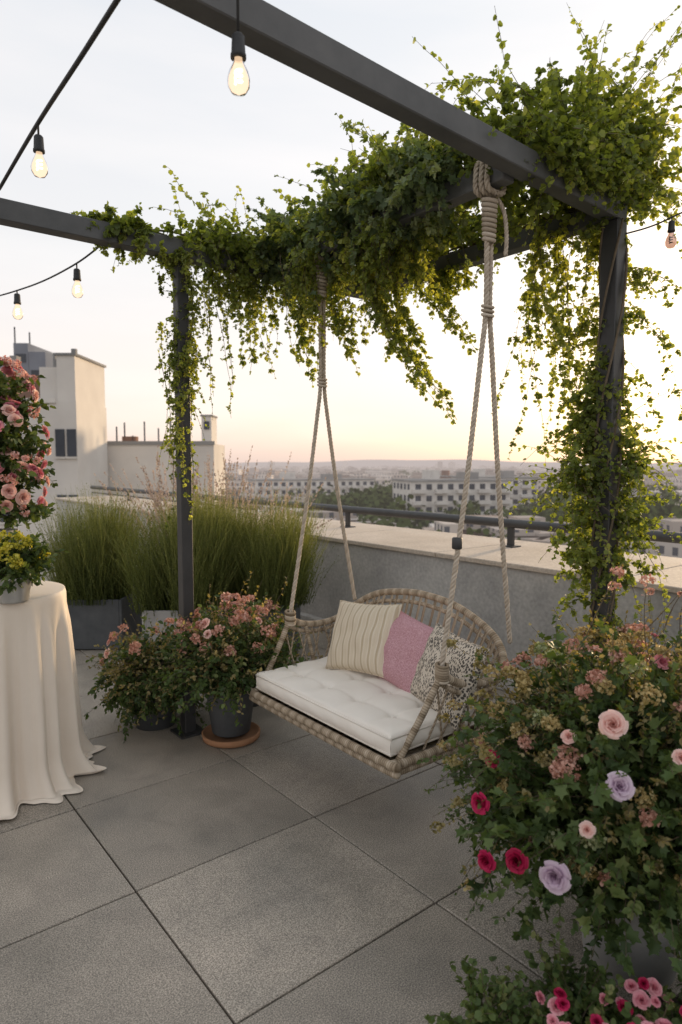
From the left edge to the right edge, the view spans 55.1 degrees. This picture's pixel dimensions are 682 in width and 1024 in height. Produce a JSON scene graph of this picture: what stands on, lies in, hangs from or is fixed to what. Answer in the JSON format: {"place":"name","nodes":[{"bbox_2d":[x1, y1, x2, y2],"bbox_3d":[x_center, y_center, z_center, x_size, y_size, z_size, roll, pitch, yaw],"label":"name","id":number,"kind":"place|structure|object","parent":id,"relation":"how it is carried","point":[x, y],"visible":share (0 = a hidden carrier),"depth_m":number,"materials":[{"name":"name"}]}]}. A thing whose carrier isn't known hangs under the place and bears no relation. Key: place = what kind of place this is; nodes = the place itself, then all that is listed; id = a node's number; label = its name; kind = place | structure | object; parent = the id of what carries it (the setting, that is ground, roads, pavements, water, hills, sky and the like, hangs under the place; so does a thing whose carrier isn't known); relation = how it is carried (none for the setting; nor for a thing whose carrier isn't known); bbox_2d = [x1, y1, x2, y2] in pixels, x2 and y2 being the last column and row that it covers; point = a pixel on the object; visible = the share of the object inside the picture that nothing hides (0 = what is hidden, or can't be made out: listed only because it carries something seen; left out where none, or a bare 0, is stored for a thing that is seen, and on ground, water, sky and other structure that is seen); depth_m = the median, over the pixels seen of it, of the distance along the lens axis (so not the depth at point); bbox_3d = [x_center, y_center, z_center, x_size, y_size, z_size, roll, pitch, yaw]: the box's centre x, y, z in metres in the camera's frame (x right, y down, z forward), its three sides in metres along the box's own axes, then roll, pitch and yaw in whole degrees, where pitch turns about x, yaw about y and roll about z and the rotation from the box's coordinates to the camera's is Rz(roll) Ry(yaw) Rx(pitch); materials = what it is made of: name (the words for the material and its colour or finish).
{"place":"outdoors","nodes":[
{"label":"outdoors","id":0,"kind":"place"},
{"bbox_2d":[0,327,52,374],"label":"office tower","id":1,"kind":"structure","parent":0,"point":[34,358],"depth_m":61.13,"materials":[{"name":"grey concrete"}]},
{"bbox_2d":[0,349,108,541],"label":"white apartment house","id":2,"kind":"structure","parent":0,"point":[71,388],"depth_m":28.01,"materials":[{"name":"white paint"}]},
{"bbox_2d":[107,415,224,502],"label":"white house","id":3,"kind":"structure","parent":0,"point":[124,452],"depth_m":31.94,"materials":[{"name":"white paint"}]},
{"bbox_2d":[92,439,336,557],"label":"pampas grass","id":4,"kind":"object","parent":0,"point":[158,494],"depth_m":6.70,"materials":[{"name":"plant"}]},
{"bbox_2d":[0,0,681,462],"label":"sky","id":5,"kind":"structure","parent":0,"point":[151,91],"materials":[{"name":"white"}]},
{"bbox_2d":[225,459,681,467],"bbox_3d":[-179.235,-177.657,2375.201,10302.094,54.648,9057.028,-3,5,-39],"label":"distant hills","id":6,"kind":"structure","parent":0,"point":[375,463],"depth_m":4470.10,"materials":[{"name":"grey"}]},
{"label":"city ground","id":7,"kind":"structure","parent":0,"visible":0},
{"bbox_2d":[246,472,374,499],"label":"apartment block","id":8,"kind":"structure","parent":7,"relation":"on","point":[346,484],"depth_m":252.19,"materials":[{"name":"white concrete"}]},
{"bbox_2d":[391,470,512,526],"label":"apartment block","id":9,"kind":"structure","parent":7,"relation":"on","point":[432,490],"depth_m":172.50,"materials":[{"name":"white concrete"}]},
{"bbox_2d":[225,469,681,539],"bbox_3d":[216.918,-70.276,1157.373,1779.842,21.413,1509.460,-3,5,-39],"label":"city trees","id":10,"kind":"object","parent":7,"relation":"on","point":[380,496],"visible":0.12,"depth_m":167.27,"materials":[{"name":"green plant"}]},
{"bbox_2d":[225,460,681,557],"bbox_3d":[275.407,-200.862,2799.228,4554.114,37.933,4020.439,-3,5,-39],"label":"distant city","id":11,"kind":"object","parent":7,"relation":"on","point":[381,474],"visible":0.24,"depth_m":450.69},
{"bbox_2d":[440,470,495,477],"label":"apartment block","id":12,"kind":"structure","parent":7,"relation":"on","point":[445,473],"depth_m":327.68,"materials":[{"name":"grey concrete"}]},
{"bbox_2d":[450,469,538,512],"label":"apartment block","id":13,"kind":"structure","parent":7,"relation":"on","point":[521,491],"depth_m":207.47,"materials":[{"name":"white concrete"}]},
{"bbox_2d":[620,489,661,498],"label":"apartment block","id":14,"kind":"structure","parent":7,"relation":"on","point":[635,493],"depth_m":225.31,"materials":[{"name":"grey concrete"}]},
{"bbox_3d":[-3.312,13.975,4.291,10.880,24.690,19.200,-3,5,-39],"label":"host building","id":15,"kind":"object","parent":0,"visible":0},
{"bbox_2d":[0,541,681,1023],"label":"terrace paving","id":16,"kind":"structure","parent":15,"relation":"on","point":[280,871],"depth_m":2.44,"materials":[{"name":"grey tile"}]},
{"bbox_2d":[0,581,105,819],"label":"round cocktail table","id":17,"kind":"object","parent":16,"relation":"on","point":[48,748],"visible":0.95,"depth_m":3.11,"materials":[{"name":"fabric"}]},
{"bbox_2d":[0,355,57,541],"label":"rose bouquet","id":18,"kind":"object","parent":17,"relation":"on","point":[16,470],"visible":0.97,"depth_m":3.28,"materials":[{"name":"pink plant"}]},
{"bbox_2d":[0,520,68,603],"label":"tin bucket bouquet","id":19,"kind":"object","parent":17,"relation":"on","point":[25,560],"visible":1,"depth_m":2.97,"materials":[{"name":"yellow plant"}]},
{"bbox_2d":[27,479,160,648],"bbox_3d":[-2.206,0.434,5.795,1.293,1.453,1.286,-3,5,-39],"label":"planter box","id":20,"kind":"object","parent":16,"relation":"on","point":[99,608],"visible":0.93,"depth_m":5.58,"materials":[{"name":"plant"}]},
{"bbox_2d":[84,613,207,741],"bbox_3d":[-1.138,0.984,3.994,0.886,0.728,0.868,-3,5,-39],"label":"trailing shrub","id":21,"kind":"object","parent":16,"relation":"on","point":[149,712],"visible":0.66,"depth_m":3.86,"materials":[{"name":"green plant"}]},
{"bbox_2d":[97,490,253,645],"bbox_3d":[-1.284,0.483,5.375,1.278,1.418,1.157,1,4,18],"label":"planter box","id":22,"kind":"object","parent":16,"relation":"on","point":[155,578],"visible":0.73,"depth_m":5.17,"materials":[{"name":"plant"}]},
{"bbox_2d":[142,482,279,616],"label":"ornamental grass","id":23,"kind":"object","parent":16,"relation":"on","point":[210,501],"depth_m":5.46,"materials":[{"name":"plant"}]},
{"bbox_2d":[139,571,322,747],"bbox_3d":[-0.620,0.850,3.752,1.018,0.944,1.080,-3,5,-39],"label":"potted rose shrub","id":24,"kind":"object","parent":16,"relation":"on","point":[232,654],"visible":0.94,"depth_m":3.66,"materials":[{"name":"green plant"}]},
{"bbox_2d":[195,592,305,706],"bbox_3d":[-0.618,0.913,4.370,0.820,0.730,0.777,-3,5,-39],"label":"potted rose shrub","id":25,"kind":"object","parent":16,"relation":"on","point":[252,598],"visible":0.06,"depth_m":4.39,"materials":[{"name":"pink plant"}]},
{"bbox_2d":[200,486,338,653],"bbox_3d":[-0.587,0.467,5.620,1.424,1.413,1.253,-3,5,-39],"label":"planter box","id":26,"kind":"object","parent":16,"relation":"on","point":[267,570],"visible":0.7,"depth_m":5.37,"materials":[{"name":"plant"}]},
{"bbox_2d":[0,0,626,739],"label":"pergola","id":27,"kind":"object","parent":16,"relation":"on","point":[276,34],"visible":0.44,"depth_m":2.95,"materials":[{"name":"metal"}]},
{"bbox_2d":[0,246,99,319],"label":"string light","id":28,"kind":"object","parent":27,"relation":"hanging from","point":[76,290],"visible":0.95,"depth_m":3.78,"materials":[{"name":"glass"}]},
{"bbox_2d":[0,0,120,190],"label":"string light","id":29,"kind":"object","parent":27,"relation":"hanging from","point":[39,167],"visible":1,"depth_m":2.47,"materials":[{"name":"plastic"}]},
{"bbox_2d":[227,0,249,96],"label":"string light","id":30,"kind":"object","parent":27,"relation":"hanging from","point":[238,80],"visible":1,"depth_m":1.73,"materials":[{"name":"glass"}]},
{"bbox_2d":[247,161,512,778],"bbox_3d":[0.157,-0.243,3.218,0.801,2.550,1.283,-3,5,-39],"label":"hanging swing bench","id":31,"kind":"object","parent":27,"relation":"hanging from","point":[384,726],"visible":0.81,"depth_m":2.98,"materials":[{"name":"wicker"}]},
{"bbox_2d":[325,600,401,677],"bbox_3d":[0.115,0.669,3.483,0.436,0.387,0.167,-3,-23,42],"label":"throw pillow","id":32,"kind":"object","parent":31,"relation":"on","point":[360,634],"visible":0.91,"depth_m":3.41,"materials":[{"name":"beige fabric"}]},
{"bbox_2d":[380,611,433,692],"bbox_3d":[0.340,0.714,3.269,0.153,0.367,0.476,28,-6,-36],"label":"throw pillow","id":33,"kind":"object","parent":31,"relation":"on","point":[406,642],"visible":0.54,"depth_m":3.22,"materials":[{"name":"fabric"}]},
{"bbox_2d":[410,623,488,730],"bbox_3d":[0.481,0.740,2.998,0.161,0.377,0.426,24,-3,-24],"label":"throw pillow","id":34,"kind":"object","parent":31,"relation":"on","point":[458,661],"visible":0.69,"depth_m":2.90,"materials":[{"name":"fabric"}]},
{"bbox_2d":[625,212,681,243],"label":"string light","id":35,"kind":"object","parent":27,"relation":"hanging from","point":[671,225],"visible":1,"depth_m":3.01,"materials":[{"name":"plastic"}]},
{"bbox_2d":[54,500,681,695],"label":"parapet wall","id":36,"kind":"structure","parent":16,"relation":"on","point":[534,598],"depth_m":4.87,"materials":[{"name":"concrete"}]},
{"bbox_2d":[55,496,681,593],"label":"coping","id":37,"kind":"object","parent":36,"relation":"on","point":[526,555],"visible":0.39,"depth_m":5.46,"materials":[{"name":"stone"}]},
{"bbox_2d":[90,485,681,547],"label":"railing","id":38,"kind":"object","parent":37,"relation":"on","point":[510,525],"visible":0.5,"depth_m":6.09,"materials":[{"name":"metal"}]},
{"bbox_2d":[71,4,681,661],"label":"climbing vine","id":39,"kind":"object","parent":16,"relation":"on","point":[591,138],"visible":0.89,"depth_m":3.26,"materials":[{"name":"green plant"}]},
{"bbox_2d":[417,564,681,1003],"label":"flower planter","id":40,"kind":"object","parent":16,"relation":"on","point":[573,771],"visible":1,"depth_m":1.85,"materials":[{"name":"green plant"}]},
{"bbox_2d":[424,916,681,1023],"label":"flower bed","id":41,"kind":"object","parent":16,"relation":"on","point":[561,1004],"visible":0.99,"depth_m":1.77,"materials":[{"name":"green plant"}]},
{"bbox_2d":[505,606,681,707],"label":"flower planter","id":42,"kind":"object","parent":16,"relation":"on","point":[627,626],"visible":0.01,"depth_m":3.03,"materials":[{"name":"green plant"}]}
]}

